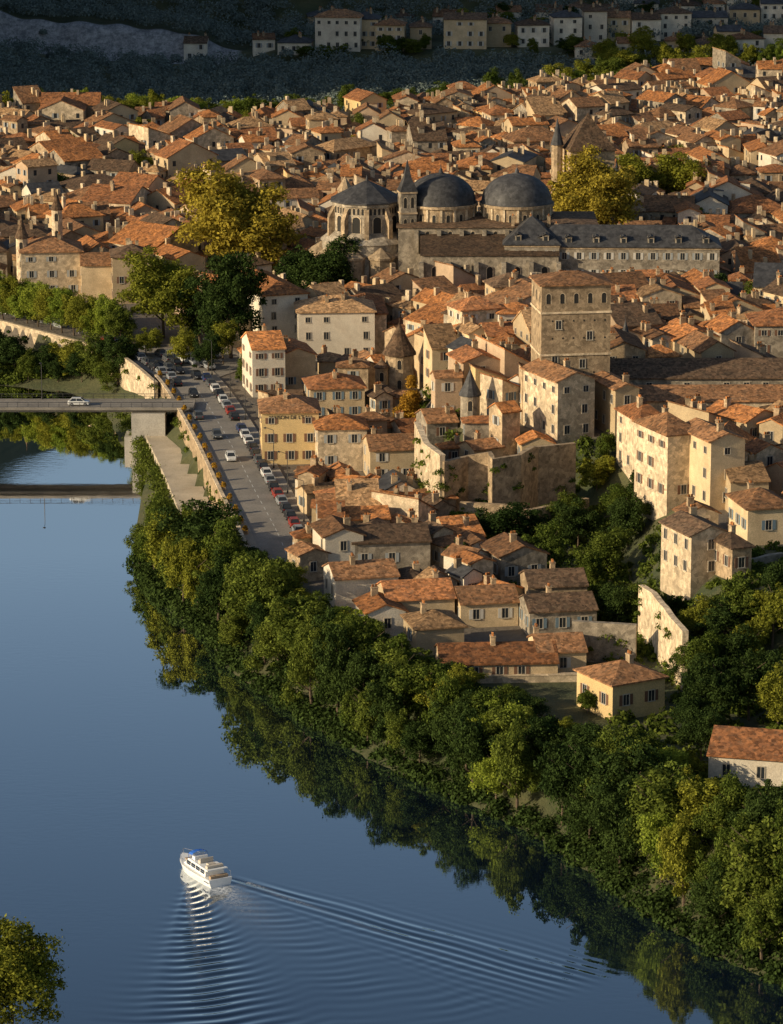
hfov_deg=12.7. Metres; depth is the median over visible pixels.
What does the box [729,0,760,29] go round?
stone house
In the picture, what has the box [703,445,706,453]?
window
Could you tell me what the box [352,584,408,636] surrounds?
stone house
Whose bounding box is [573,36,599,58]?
stone house
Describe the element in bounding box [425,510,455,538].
stone house
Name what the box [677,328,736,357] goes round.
stone house
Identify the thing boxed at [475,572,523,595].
stone house
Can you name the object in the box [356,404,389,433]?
stone house
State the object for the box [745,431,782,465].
stone house
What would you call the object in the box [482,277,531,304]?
stone house
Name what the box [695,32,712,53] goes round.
stone house
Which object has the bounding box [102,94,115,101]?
tree
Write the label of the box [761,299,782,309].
stone house
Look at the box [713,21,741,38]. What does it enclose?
stone house
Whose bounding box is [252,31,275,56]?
stone house
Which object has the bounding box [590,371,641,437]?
stone house
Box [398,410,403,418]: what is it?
stone house
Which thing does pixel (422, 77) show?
hillside wood
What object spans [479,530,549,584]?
stone house
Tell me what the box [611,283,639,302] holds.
stone house
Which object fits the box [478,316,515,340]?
stone house
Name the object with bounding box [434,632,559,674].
stone house
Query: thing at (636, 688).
stone house
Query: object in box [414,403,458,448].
stone house
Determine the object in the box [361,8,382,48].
stone house
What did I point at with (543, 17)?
tree
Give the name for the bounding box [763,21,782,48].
stone house
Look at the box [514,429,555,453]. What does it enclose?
stone house
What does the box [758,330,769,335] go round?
window
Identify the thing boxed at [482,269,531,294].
stone house
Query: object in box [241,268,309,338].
stone house
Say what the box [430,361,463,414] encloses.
stone house
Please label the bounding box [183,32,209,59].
stone house
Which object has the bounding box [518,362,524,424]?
stone house
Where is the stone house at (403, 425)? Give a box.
[389,411,415,432]
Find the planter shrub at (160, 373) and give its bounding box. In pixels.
[157,370,162,377]
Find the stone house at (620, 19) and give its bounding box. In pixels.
[607,8,630,40]
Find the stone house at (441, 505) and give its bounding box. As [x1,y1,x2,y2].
[422,490,456,516]
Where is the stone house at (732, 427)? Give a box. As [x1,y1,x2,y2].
[715,417,753,443]
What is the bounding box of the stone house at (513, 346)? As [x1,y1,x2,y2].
[497,342,517,350]
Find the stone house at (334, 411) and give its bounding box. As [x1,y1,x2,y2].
[326,405,337,414]
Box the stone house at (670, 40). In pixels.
[664,31,683,50]
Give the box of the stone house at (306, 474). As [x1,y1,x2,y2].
[295,456,328,485]
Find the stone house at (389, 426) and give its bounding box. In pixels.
[380,410,392,433]
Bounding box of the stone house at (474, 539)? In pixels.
[456,530,487,548]
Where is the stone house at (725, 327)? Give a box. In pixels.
[703,310,754,346]
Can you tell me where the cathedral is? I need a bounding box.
[308,159,597,284]
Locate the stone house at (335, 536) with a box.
[310,514,365,561]
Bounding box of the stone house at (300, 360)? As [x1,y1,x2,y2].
[283,335,317,389]
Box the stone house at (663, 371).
[610,358,782,384]
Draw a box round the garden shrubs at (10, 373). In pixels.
[0,347,782,793]
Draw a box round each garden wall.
[572,620,643,663]
[632,583,688,690]
[751,552,782,563]
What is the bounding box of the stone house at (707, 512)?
[672,494,721,523]
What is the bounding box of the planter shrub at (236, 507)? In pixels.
[233,504,238,513]
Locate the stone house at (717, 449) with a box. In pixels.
[686,417,747,509]
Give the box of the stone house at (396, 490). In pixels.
[379,485,404,495]
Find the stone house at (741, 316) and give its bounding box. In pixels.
[727,304,755,324]
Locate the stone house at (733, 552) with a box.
[713,521,755,579]
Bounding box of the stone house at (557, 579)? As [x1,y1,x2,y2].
[518,559,588,593]
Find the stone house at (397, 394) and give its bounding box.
[388,390,408,415]
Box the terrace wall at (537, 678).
[477,672,576,682]
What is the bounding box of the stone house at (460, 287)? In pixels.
[454,285,482,296]
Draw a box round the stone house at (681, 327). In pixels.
[658,315,719,352]
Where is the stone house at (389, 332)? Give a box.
[382,319,404,346]
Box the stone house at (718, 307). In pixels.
[704,301,735,320]
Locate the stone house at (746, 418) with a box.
[706,396,772,437]
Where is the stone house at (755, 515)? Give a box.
[725,480,782,545]
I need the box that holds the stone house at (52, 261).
[18,232,83,295]
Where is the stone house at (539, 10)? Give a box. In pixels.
[535,1,562,18]
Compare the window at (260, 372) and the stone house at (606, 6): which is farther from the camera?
the stone house at (606, 6)
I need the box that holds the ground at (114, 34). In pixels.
[0,0,782,983]
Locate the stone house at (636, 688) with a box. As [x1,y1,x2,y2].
[573,650,669,720]
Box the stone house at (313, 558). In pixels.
[284,541,330,581]
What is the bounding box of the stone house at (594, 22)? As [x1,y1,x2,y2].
[580,1,608,42]
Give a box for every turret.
[15,217,28,280]
[50,189,62,237]
[374,353,389,384]
[383,317,415,390]
[459,369,480,428]
[550,118,563,207]
[623,315,628,331]
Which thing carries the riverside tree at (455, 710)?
on the ground at (114, 34)
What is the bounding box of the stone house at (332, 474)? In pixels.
[326,466,360,481]
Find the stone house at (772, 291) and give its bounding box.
[761,275,782,303]
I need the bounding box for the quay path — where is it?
[131,412,211,513]
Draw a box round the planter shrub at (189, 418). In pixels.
[187,414,191,421]
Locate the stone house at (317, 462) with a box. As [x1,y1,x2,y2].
[294,455,326,471]
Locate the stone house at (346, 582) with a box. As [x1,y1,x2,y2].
[322,552,399,607]
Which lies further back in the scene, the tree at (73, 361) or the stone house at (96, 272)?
the stone house at (96, 272)
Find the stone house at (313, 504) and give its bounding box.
[310,499,315,529]
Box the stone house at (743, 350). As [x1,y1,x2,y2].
[729,339,777,357]
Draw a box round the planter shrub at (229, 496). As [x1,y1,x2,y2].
[226,493,232,501]
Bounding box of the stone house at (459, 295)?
[444,291,475,309]
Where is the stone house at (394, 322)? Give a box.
[387,311,406,327]
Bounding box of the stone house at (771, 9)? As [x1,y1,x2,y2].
[760,0,782,24]
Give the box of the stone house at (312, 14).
[306,6,327,24]
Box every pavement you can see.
[161,377,257,548]
[203,371,311,529]
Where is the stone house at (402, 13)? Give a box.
[392,8,415,21]
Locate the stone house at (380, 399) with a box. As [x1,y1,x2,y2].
[367,382,395,416]
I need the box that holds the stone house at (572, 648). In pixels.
[526,623,587,672]
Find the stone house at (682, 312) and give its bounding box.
[663,310,701,323]
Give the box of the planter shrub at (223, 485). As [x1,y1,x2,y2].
[220,481,226,489]
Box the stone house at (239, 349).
[236,346,241,367]
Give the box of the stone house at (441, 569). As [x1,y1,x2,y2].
[430,565,447,574]
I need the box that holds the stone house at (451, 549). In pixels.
[441,534,488,568]
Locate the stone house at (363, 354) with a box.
[349,350,382,358]
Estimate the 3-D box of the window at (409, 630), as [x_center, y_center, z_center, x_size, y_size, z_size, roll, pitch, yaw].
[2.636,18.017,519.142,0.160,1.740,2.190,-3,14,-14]
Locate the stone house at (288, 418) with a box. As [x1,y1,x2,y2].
[257,389,320,464]
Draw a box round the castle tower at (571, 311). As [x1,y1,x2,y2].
[529,270,613,374]
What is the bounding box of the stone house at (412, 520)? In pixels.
[400,515,417,522]
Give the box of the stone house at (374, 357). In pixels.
[364,347,384,363]
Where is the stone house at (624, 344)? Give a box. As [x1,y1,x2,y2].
[610,327,647,357]
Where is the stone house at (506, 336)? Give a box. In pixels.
[489,331,524,348]
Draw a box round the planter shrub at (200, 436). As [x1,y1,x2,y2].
[197,433,202,440]
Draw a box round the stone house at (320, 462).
[293,458,331,497]
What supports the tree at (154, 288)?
on the ground at (114, 34)
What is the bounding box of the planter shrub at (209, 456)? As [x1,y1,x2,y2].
[207,452,212,460]
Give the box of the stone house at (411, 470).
[406,468,417,480]
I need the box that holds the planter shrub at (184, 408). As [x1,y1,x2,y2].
[181,405,186,412]
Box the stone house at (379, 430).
[367,426,382,433]
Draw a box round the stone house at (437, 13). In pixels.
[432,5,460,27]
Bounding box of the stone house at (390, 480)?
[378,469,419,491]
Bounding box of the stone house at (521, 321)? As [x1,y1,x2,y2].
[511,304,530,343]
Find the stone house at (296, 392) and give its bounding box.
[268,381,303,395]
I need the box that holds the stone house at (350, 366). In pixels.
[336,355,369,391]
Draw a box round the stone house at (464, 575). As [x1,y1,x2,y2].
[445,555,484,585]
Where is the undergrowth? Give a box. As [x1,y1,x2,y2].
[122,551,782,988]
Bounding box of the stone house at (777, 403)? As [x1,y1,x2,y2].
[766,400,782,412]
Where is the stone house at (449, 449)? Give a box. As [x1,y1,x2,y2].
[435,433,460,459]
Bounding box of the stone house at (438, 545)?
[430,534,468,567]
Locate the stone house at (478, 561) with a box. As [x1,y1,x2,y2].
[450,549,495,578]
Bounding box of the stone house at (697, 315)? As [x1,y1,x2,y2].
[679,307,703,321]
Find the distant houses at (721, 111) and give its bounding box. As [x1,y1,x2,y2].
[0,47,782,328]
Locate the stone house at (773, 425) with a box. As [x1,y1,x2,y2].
[756,405,782,444]
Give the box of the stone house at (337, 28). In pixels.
[314,6,363,51]
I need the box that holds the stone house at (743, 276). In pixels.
[728,265,750,291]
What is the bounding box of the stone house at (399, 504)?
[370,490,438,521]
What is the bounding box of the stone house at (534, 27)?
[513,14,549,46]
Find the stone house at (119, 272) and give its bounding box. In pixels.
[109,239,153,303]
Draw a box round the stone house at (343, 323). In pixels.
[294,289,376,360]
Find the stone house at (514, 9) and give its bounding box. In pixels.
[495,1,521,18]
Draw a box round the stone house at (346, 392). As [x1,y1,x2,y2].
[302,369,366,415]
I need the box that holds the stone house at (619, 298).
[611,294,627,303]
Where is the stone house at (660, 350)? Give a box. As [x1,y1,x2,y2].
[645,337,682,357]
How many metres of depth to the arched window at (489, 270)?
771.73 m
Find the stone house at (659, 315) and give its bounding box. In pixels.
[656,311,665,323]
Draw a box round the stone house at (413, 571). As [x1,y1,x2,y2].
[398,561,422,579]
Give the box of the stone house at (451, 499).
[406,492,458,510]
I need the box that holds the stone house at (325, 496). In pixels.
[315,493,335,520]
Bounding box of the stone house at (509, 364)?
[474,334,528,377]
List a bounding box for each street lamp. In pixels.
[39,362,42,398]
[152,362,154,398]
[203,338,212,374]
[250,403,259,443]
[264,427,274,467]
[277,451,287,493]
[293,478,304,521]
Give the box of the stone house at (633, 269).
[629,267,649,281]
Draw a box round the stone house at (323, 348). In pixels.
[316,345,341,373]
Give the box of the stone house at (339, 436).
[312,405,369,470]
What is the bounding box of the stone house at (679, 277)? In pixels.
[645,266,685,281]
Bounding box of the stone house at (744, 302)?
[700,290,764,315]
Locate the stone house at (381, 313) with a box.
[350,293,388,353]
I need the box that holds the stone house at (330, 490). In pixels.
[313,487,334,493]
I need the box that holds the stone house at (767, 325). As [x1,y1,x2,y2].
[745,307,782,357]
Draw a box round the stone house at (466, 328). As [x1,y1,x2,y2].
[453,314,483,339]
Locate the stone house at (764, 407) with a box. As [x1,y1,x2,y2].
[757,404,771,408]
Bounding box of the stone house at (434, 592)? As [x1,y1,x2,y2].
[376,568,456,612]
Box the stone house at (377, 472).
[366,466,381,478]
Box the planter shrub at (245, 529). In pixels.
[242,525,248,534]
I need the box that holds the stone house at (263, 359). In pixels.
[241,323,285,397]
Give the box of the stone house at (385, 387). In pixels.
[365,381,399,406]
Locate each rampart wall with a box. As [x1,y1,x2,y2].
[410,422,450,498]
[432,442,575,511]
[459,497,588,524]
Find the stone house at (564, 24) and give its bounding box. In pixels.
[548,7,583,44]
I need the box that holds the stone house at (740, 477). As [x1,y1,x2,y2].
[724,451,770,511]
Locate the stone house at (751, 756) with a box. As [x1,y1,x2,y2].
[707,725,782,787]
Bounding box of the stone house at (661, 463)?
[631,405,690,520]
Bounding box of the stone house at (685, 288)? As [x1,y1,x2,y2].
[649,275,700,295]
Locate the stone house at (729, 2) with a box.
[724,0,751,15]
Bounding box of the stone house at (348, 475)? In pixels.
[333,465,367,480]
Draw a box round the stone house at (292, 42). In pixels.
[276,31,314,55]
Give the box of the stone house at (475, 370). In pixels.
[468,363,508,414]
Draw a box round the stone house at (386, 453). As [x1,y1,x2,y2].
[362,426,413,474]
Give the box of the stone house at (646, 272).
[627,269,663,275]
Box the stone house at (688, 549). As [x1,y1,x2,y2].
[658,504,727,600]
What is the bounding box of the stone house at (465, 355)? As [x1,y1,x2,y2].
[446,339,500,385]
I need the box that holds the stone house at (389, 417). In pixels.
[384,409,393,420]
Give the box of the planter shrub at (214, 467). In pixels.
[211,462,217,470]
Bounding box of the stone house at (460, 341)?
[446,334,486,351]
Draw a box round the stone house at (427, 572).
[413,566,459,586]
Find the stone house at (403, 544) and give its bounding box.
[351,514,431,569]
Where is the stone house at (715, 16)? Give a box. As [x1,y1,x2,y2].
[691,7,728,36]
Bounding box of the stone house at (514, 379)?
[507,374,518,384]
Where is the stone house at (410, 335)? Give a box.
[406,318,434,347]
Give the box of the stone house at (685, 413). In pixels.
[666,398,731,422]
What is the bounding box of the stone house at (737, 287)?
[726,276,742,295]
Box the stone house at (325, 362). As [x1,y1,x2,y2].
[317,352,340,374]
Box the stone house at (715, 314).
[696,312,718,328]
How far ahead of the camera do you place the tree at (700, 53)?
1171.80 m
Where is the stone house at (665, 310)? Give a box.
[649,297,679,318]
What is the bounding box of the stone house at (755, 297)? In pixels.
[746,289,775,306]
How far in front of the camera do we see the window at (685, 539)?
522.31 m
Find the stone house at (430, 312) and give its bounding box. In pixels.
[403,299,449,333]
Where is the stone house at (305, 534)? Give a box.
[289,522,312,543]
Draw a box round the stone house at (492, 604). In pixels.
[453,575,519,627]
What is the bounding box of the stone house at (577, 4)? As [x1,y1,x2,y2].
[563,0,589,13]
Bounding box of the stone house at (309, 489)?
[295,474,334,515]
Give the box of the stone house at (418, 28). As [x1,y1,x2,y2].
[409,16,432,48]
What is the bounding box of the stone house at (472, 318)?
[452,315,477,335]
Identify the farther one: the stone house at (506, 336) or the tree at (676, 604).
the stone house at (506, 336)
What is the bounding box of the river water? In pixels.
[0,386,782,1023]
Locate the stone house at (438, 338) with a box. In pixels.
[422,323,456,398]
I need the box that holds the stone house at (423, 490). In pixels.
[413,488,426,492]
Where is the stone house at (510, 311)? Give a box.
[495,295,530,321]
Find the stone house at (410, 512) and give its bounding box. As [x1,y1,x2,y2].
[390,508,421,522]
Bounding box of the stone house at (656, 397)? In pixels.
[637,384,782,412]
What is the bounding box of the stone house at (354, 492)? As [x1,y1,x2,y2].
[334,478,380,505]
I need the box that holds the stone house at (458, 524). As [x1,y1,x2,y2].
[436,514,485,536]
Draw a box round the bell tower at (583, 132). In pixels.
[562,114,616,224]
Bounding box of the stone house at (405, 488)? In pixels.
[403,483,415,495]
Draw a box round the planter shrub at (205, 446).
[202,443,207,450]
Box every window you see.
[26,257,35,261]
[27,271,36,277]
[46,256,55,261]
[47,270,56,277]
[54,213,58,220]
[67,270,76,276]
[68,284,77,291]
[117,276,126,283]
[255,384,265,391]
[256,43,261,47]
[256,353,266,359]
[256,368,266,376]
[265,417,277,423]
[265,433,276,442]
[265,451,276,459]
[271,299,276,304]
[271,312,276,319]
[271,383,281,389]
[272,352,282,358]
[272,367,282,375]
[283,433,295,442]
[285,376,295,384]
[285,450,297,459]
[299,496,304,506]
[302,417,313,423]
[302,450,314,459]
[304,433,314,441]
[305,317,310,322]
[306,332,310,339]
[310,561,317,572]
[314,392,324,400]
[319,407,323,415]
[323,317,328,322]
[323,332,328,339]
[324,434,335,443]
[325,455,336,464]
[325,577,327,589]
[332,391,343,399]
[337,215,341,231]
[340,540,347,551]
[344,347,349,354]
[347,371,358,375]
[348,434,360,442]
[349,406,360,414]
[350,391,360,399]
[351,217,360,233]
[358,553,371,559]
[362,316,366,321]
[363,331,368,339]
[370,399,374,408]
[372,217,381,233]
[376,452,387,461]
[379,372,383,380]
[379,400,389,409]
[383,617,391,628]
[385,552,398,562]
[392,215,396,231]
[397,360,401,368]
[397,380,401,388]
[401,468,409,474]
[407,324,413,329]
[408,628,411,640]
[431,266,434,276]
[431,380,434,390]
[432,215,435,222]
[432,550,439,561]
[436,426,448,435]
[440,352,447,360]
[442,382,453,391]
[445,41,451,45]
[446,31,451,35]
[446,215,449,222]
[449,451,458,458]
[457,41,462,45]
[457,605,459,617]
[467,31,473,35]
[467,41,472,45]
[467,401,472,410]
[467,666,482,673]
[468,314,477,319]
[469,609,482,619]
[477,41,483,45]
[486,266,493,278]
[486,313,496,318]
[487,389,494,399]
[492,415,498,425]
[492,666,506,674]
[493,562,497,574]
[498,607,511,618]
[505,566,517,576]
[506,391,515,400]
[514,266,520,274]
[514,665,528,673]
[519,607,522,619]
[520,28,525,32]
[524,393,527,402]
[524,412,527,422]
[525,614,527,626]
[528,564,540,568]
[532,618,546,628]
[533,396,536,406]
[541,28,547,32]
[541,38,547,43]
[541,266,547,272]
[542,420,545,430]
[546,293,551,303]
[551,404,554,414]
[551,423,554,434]
[552,356,558,363]
[555,320,561,329]
[555,617,569,627]
[558,657,570,668]
[559,252,568,259]
[560,293,564,303]
[564,387,570,393]
[564,425,570,434]
[574,252,583,259]
[574,293,578,302]
[577,616,591,620]
[579,359,585,368]
[580,683,588,692]
[581,403,587,413]
[583,385,589,391]
[583,423,588,432]
[586,330,592,340]
[587,292,592,302]
[589,252,598,259]
[594,409,597,419]
[599,691,607,705]
[601,292,606,302]
[602,389,605,400]
[602,413,604,423]
[604,252,613,259]
[610,393,612,404]
[618,252,627,259]
[618,449,621,460]
[619,431,621,442]
[619,693,632,706]
[624,395,630,404]
[626,454,629,465]
[633,252,642,259]
[636,22,641,26]
[636,472,641,483]
[637,429,643,437]
[637,450,642,461]
[645,340,649,346]
[645,689,657,701]
[647,455,653,466]
[647,477,653,488]
[648,252,657,259]
[648,434,654,442]
[657,482,663,493]
[659,439,664,447]
[663,252,672,259]
[663,527,667,539]
[663,549,667,561]
[673,532,677,544]
[673,554,677,566]
[677,252,687,259]
[678,484,688,494]
[682,559,686,571]
[684,537,687,550]
[692,253,701,260]
[692,440,696,448]
[692,484,695,495]
[702,467,706,478]
[702,490,705,501]
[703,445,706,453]
[707,253,716,260]
[707,560,715,571]
[708,538,715,549]
[715,550,718,561]
[721,763,730,775]
[723,554,729,566]
[724,447,731,454]
[729,507,732,519]
[735,512,739,524]
[735,556,747,568]
[736,336,741,342]
[741,517,745,529]
[750,427,758,436]
[756,766,765,779]
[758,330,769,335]
[762,519,775,530]
[765,344,769,352]
[766,455,772,465]
[767,430,773,441]
[775,330,782,335]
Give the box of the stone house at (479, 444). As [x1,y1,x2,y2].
[456,430,505,457]
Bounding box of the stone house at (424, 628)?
[400,599,467,655]
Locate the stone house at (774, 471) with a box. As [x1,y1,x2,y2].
[765,461,782,497]
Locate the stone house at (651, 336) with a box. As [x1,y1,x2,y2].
[631,320,676,349]
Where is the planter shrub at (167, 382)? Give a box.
[165,379,169,386]
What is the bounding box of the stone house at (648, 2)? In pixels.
[633,0,659,11]
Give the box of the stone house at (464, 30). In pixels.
[443,9,487,48]
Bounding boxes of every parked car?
[52,322,66,327]
[68,397,89,405]
[134,352,145,360]
[141,357,147,365]
[147,357,154,363]
[148,361,159,369]
[154,348,165,356]
[155,359,163,365]
[155,366,166,374]
[162,353,173,361]
[162,362,172,370]
[166,371,176,378]
[168,358,181,365]
[171,377,181,385]
[172,365,184,373]
[187,356,195,364]
[188,388,198,397]
[190,370,201,379]
[193,410,203,419]
[195,359,204,367]
[202,373,211,381]
[203,361,215,369]
[205,378,216,386]
[210,383,219,391]
[211,428,222,438]
[214,389,224,397]
[218,394,227,402]
[221,400,231,408]
[225,405,235,414]
[225,450,236,461]
[228,411,239,420]
[236,423,246,432]
[239,429,249,438]
[243,435,253,444]
[246,441,257,450]
[250,447,260,457]
[253,454,264,463]
[257,460,267,470]
[260,467,271,476]
[264,474,275,483]
[268,480,278,490]
[271,487,283,497]
[275,494,287,504]
[279,502,291,512]
[283,509,295,519]
[288,516,299,527]
[291,524,303,530]
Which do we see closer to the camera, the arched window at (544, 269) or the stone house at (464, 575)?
the stone house at (464, 575)
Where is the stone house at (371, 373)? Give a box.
[333,349,375,389]
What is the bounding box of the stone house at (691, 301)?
[682,288,705,308]
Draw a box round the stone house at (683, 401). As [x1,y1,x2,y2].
[675,396,699,408]
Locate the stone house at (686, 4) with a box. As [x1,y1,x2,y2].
[671,0,701,10]
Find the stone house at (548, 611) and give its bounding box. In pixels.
[517,583,598,635]
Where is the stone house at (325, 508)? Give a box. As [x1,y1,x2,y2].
[317,500,344,518]
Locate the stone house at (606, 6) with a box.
[598,2,619,10]
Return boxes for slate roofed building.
[502,214,560,261]
[537,221,721,274]
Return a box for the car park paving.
[133,348,238,386]
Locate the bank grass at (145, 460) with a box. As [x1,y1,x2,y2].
[109,412,178,508]
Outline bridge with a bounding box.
[0,394,195,452]
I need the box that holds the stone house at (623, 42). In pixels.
[615,34,637,53]
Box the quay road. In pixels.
[172,382,292,561]
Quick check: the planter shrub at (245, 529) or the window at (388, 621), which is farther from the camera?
the planter shrub at (245, 529)
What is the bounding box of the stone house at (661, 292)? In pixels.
[635,276,683,309]
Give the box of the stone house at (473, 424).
[460,415,488,440]
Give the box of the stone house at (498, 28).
[487,13,512,46]
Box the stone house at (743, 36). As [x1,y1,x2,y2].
[727,28,765,55]
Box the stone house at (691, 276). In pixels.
[681,268,714,286]
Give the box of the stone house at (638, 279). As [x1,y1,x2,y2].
[602,267,648,287]
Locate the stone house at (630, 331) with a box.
[610,324,641,341]
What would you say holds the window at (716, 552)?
in the stone house at (733, 552)
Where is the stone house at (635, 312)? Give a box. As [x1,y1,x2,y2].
[610,296,662,328]
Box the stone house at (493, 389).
[479,372,519,414]
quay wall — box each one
[0,319,158,398]
[155,374,248,547]
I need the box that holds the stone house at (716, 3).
[702,0,725,10]
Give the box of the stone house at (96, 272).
[80,246,111,299]
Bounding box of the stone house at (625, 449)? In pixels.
[614,394,659,480]
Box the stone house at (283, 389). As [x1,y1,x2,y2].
[261,389,303,395]
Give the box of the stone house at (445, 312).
[440,310,447,322]
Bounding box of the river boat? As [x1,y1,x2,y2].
[180,848,231,887]
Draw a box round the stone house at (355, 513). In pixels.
[345,505,390,523]
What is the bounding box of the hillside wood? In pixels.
[0,0,782,110]
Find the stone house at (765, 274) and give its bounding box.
[753,262,782,296]
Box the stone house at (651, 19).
[630,9,661,40]
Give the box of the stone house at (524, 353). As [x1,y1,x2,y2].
[511,340,530,361]
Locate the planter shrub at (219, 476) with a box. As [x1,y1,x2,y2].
[216,472,221,480]
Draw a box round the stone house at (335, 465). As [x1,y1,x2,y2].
[327,461,354,470]
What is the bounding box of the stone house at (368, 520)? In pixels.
[358,512,389,523]
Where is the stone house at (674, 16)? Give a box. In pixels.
[656,3,692,38]
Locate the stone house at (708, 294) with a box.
[699,288,725,312]
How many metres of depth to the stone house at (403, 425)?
642.46 m
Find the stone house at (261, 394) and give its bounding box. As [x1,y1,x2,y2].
[257,388,283,417]
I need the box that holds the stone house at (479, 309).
[445,289,505,324]
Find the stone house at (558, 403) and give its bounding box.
[520,358,597,443]
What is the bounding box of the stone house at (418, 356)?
[413,332,423,388]
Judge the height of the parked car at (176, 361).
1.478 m
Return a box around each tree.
[0,273,30,320]
[0,276,11,318]
[0,329,5,372]
[0,329,30,365]
[0,913,68,1023]
[2,91,13,103]
[5,280,36,323]
[16,351,43,379]
[18,279,52,326]
[30,342,56,373]
[31,286,67,329]
[43,286,79,332]
[46,356,68,378]
[48,339,83,375]
[57,172,69,181]
[60,294,83,335]
[62,293,97,338]
[63,350,92,381]
[70,87,88,91]
[72,332,104,372]
[78,292,109,335]
[90,334,138,384]
[91,358,121,391]
[93,298,121,334]
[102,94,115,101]
[103,306,137,338]
[114,245,199,337]
[116,98,135,108]
[121,523,146,559]
[126,91,148,103]
[129,149,153,164]
[129,327,163,354]
[129,505,161,568]
[134,117,150,123]
[136,97,155,106]
[140,511,187,567]
[143,495,183,525]
[143,505,152,524]
[148,88,164,101]
[153,497,244,567]
[156,540,178,585]
[158,534,201,602]
[166,96,179,101]
[167,325,198,363]
[168,157,306,271]
[176,275,212,342]
[182,504,196,517]
[182,549,208,607]
[189,329,224,370]
[190,98,207,108]
[190,558,227,600]
[191,250,268,358]
[192,547,237,621]
[196,514,241,569]
[199,97,218,108]
[211,319,240,363]
[211,529,247,564]
[216,551,295,623]
[217,612,251,647]
[219,96,242,106]
[222,102,230,108]
[222,562,240,611]
[228,100,252,117]
[235,353,241,380]
[235,541,269,555]
[242,110,249,116]
[242,616,293,672]
[244,94,268,108]
[244,601,279,663]
[246,549,269,561]
[247,550,270,558]
[264,591,335,652]
[265,98,279,107]
[268,559,301,612]
[269,568,309,611]
[272,244,307,283]
[277,588,316,612]
[279,619,332,707]
[283,93,301,98]
[284,27,307,36]
[286,561,309,584]
[288,234,362,288]
[293,605,337,683]
[295,45,315,56]
[299,589,332,609]
[305,613,322,628]
[309,621,356,715]
[314,95,334,104]
[317,44,336,61]
[320,613,376,636]
[327,604,352,616]
[332,43,348,56]
[332,611,378,663]
[333,645,386,711]
[334,609,390,636]
[335,84,354,108]
[337,687,372,730]
[350,112,365,123]
[351,680,381,743]
[353,620,386,654]
[362,663,409,742]
[369,632,413,659]
[371,641,436,670]
[376,34,394,53]
[378,92,392,103]
[381,632,389,639]
[383,708,424,760]
[385,39,401,53]
[386,87,418,108]
[386,650,413,702]
[387,659,445,720]
[392,375,422,417]
[394,36,405,50]
[398,718,438,762]
[402,38,423,52]
[412,661,471,714]
[417,668,466,723]
[417,687,477,753]
[418,32,431,48]
[420,658,468,683]
[426,80,449,95]
[434,703,493,772]
[441,539,467,557]
[445,708,500,781]
[449,507,480,518]
[450,697,537,749]
[457,667,488,685]
[458,681,484,699]
[465,742,513,798]
[467,685,513,714]
[473,682,492,693]
[474,501,529,538]
[475,498,487,502]
[481,66,508,85]
[481,705,536,757]
[483,8,496,17]
[491,716,543,808]
[496,2,512,13]
[497,11,517,21]
[498,683,526,696]
[503,32,521,45]
[504,690,552,716]
[505,67,527,88]
[515,508,549,538]
[517,714,561,767]
[520,520,576,568]
[526,16,548,22]
[526,37,538,54]
[531,721,572,760]
[533,740,583,825]
[540,490,588,522]
[542,62,575,76]
[546,143,643,224]
[551,497,607,545]
[552,716,577,740]
[554,723,603,785]
[555,38,574,53]
[556,784,604,839]
[562,33,582,49]
[563,6,578,12]
[565,720,604,742]
[565,744,603,805]
[569,67,585,78]
[573,58,599,75]
[573,549,604,581]
[576,454,615,490]
[576,525,636,572]
[576,689,597,712]
[577,732,666,797]
[584,734,664,827]
[587,69,612,77]
[587,791,643,874]
[591,38,621,58]
[591,724,660,767]
[593,55,627,74]
[594,430,616,457]
[594,582,634,621]
[599,483,632,507]
[602,47,638,67]
[605,492,653,547]
[614,30,630,41]
[615,152,671,192]
[620,581,654,622]
[622,760,699,859]
[623,728,653,742]
[625,470,633,499]
[626,32,656,54]
[628,50,653,66]
[631,1,657,11]
[632,25,653,39]
[634,730,666,748]
[636,810,682,884]
[646,42,673,61]
[646,746,689,767]
[651,540,660,572]
[652,151,711,193]
[654,756,694,777]
[656,41,685,62]
[656,808,713,910]
[659,143,682,147]
[663,652,695,677]
[665,595,686,619]
[668,777,727,840]
[670,691,713,721]
[671,629,730,675]
[673,705,725,759]
[675,32,696,54]
[676,593,715,638]
[678,651,757,722]
[679,859,741,924]
[680,756,703,770]
[680,764,703,784]
[681,43,712,57]
[683,843,730,889]
[691,769,758,840]
[693,592,753,637]
[705,621,760,673]
[706,33,740,54]
[707,40,738,55]
[712,816,782,922]
[714,272,729,281]
[714,812,759,882]
[716,791,761,836]
[717,571,763,620]
[718,647,782,720]
[733,620,766,664]
[737,279,752,295]
[738,52,756,64]
[738,882,782,963]
[741,779,782,831]
[742,43,759,64]
[747,0,759,5]
[749,581,782,648]
[752,30,761,35]
[754,557,782,594]
[755,660,782,728]
[755,784,777,796]
[756,44,776,60]
[765,798,782,836]
[769,37,782,59]
[773,843,782,891]
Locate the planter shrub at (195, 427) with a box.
[192,424,197,431]
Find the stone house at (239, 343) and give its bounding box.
[225,308,250,347]
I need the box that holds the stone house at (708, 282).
[692,276,731,293]
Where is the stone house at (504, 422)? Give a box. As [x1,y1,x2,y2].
[487,400,521,455]
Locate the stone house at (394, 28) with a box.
[374,15,407,50]
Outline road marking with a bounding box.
[194,386,286,553]
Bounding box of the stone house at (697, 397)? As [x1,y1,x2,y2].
[694,394,707,407]

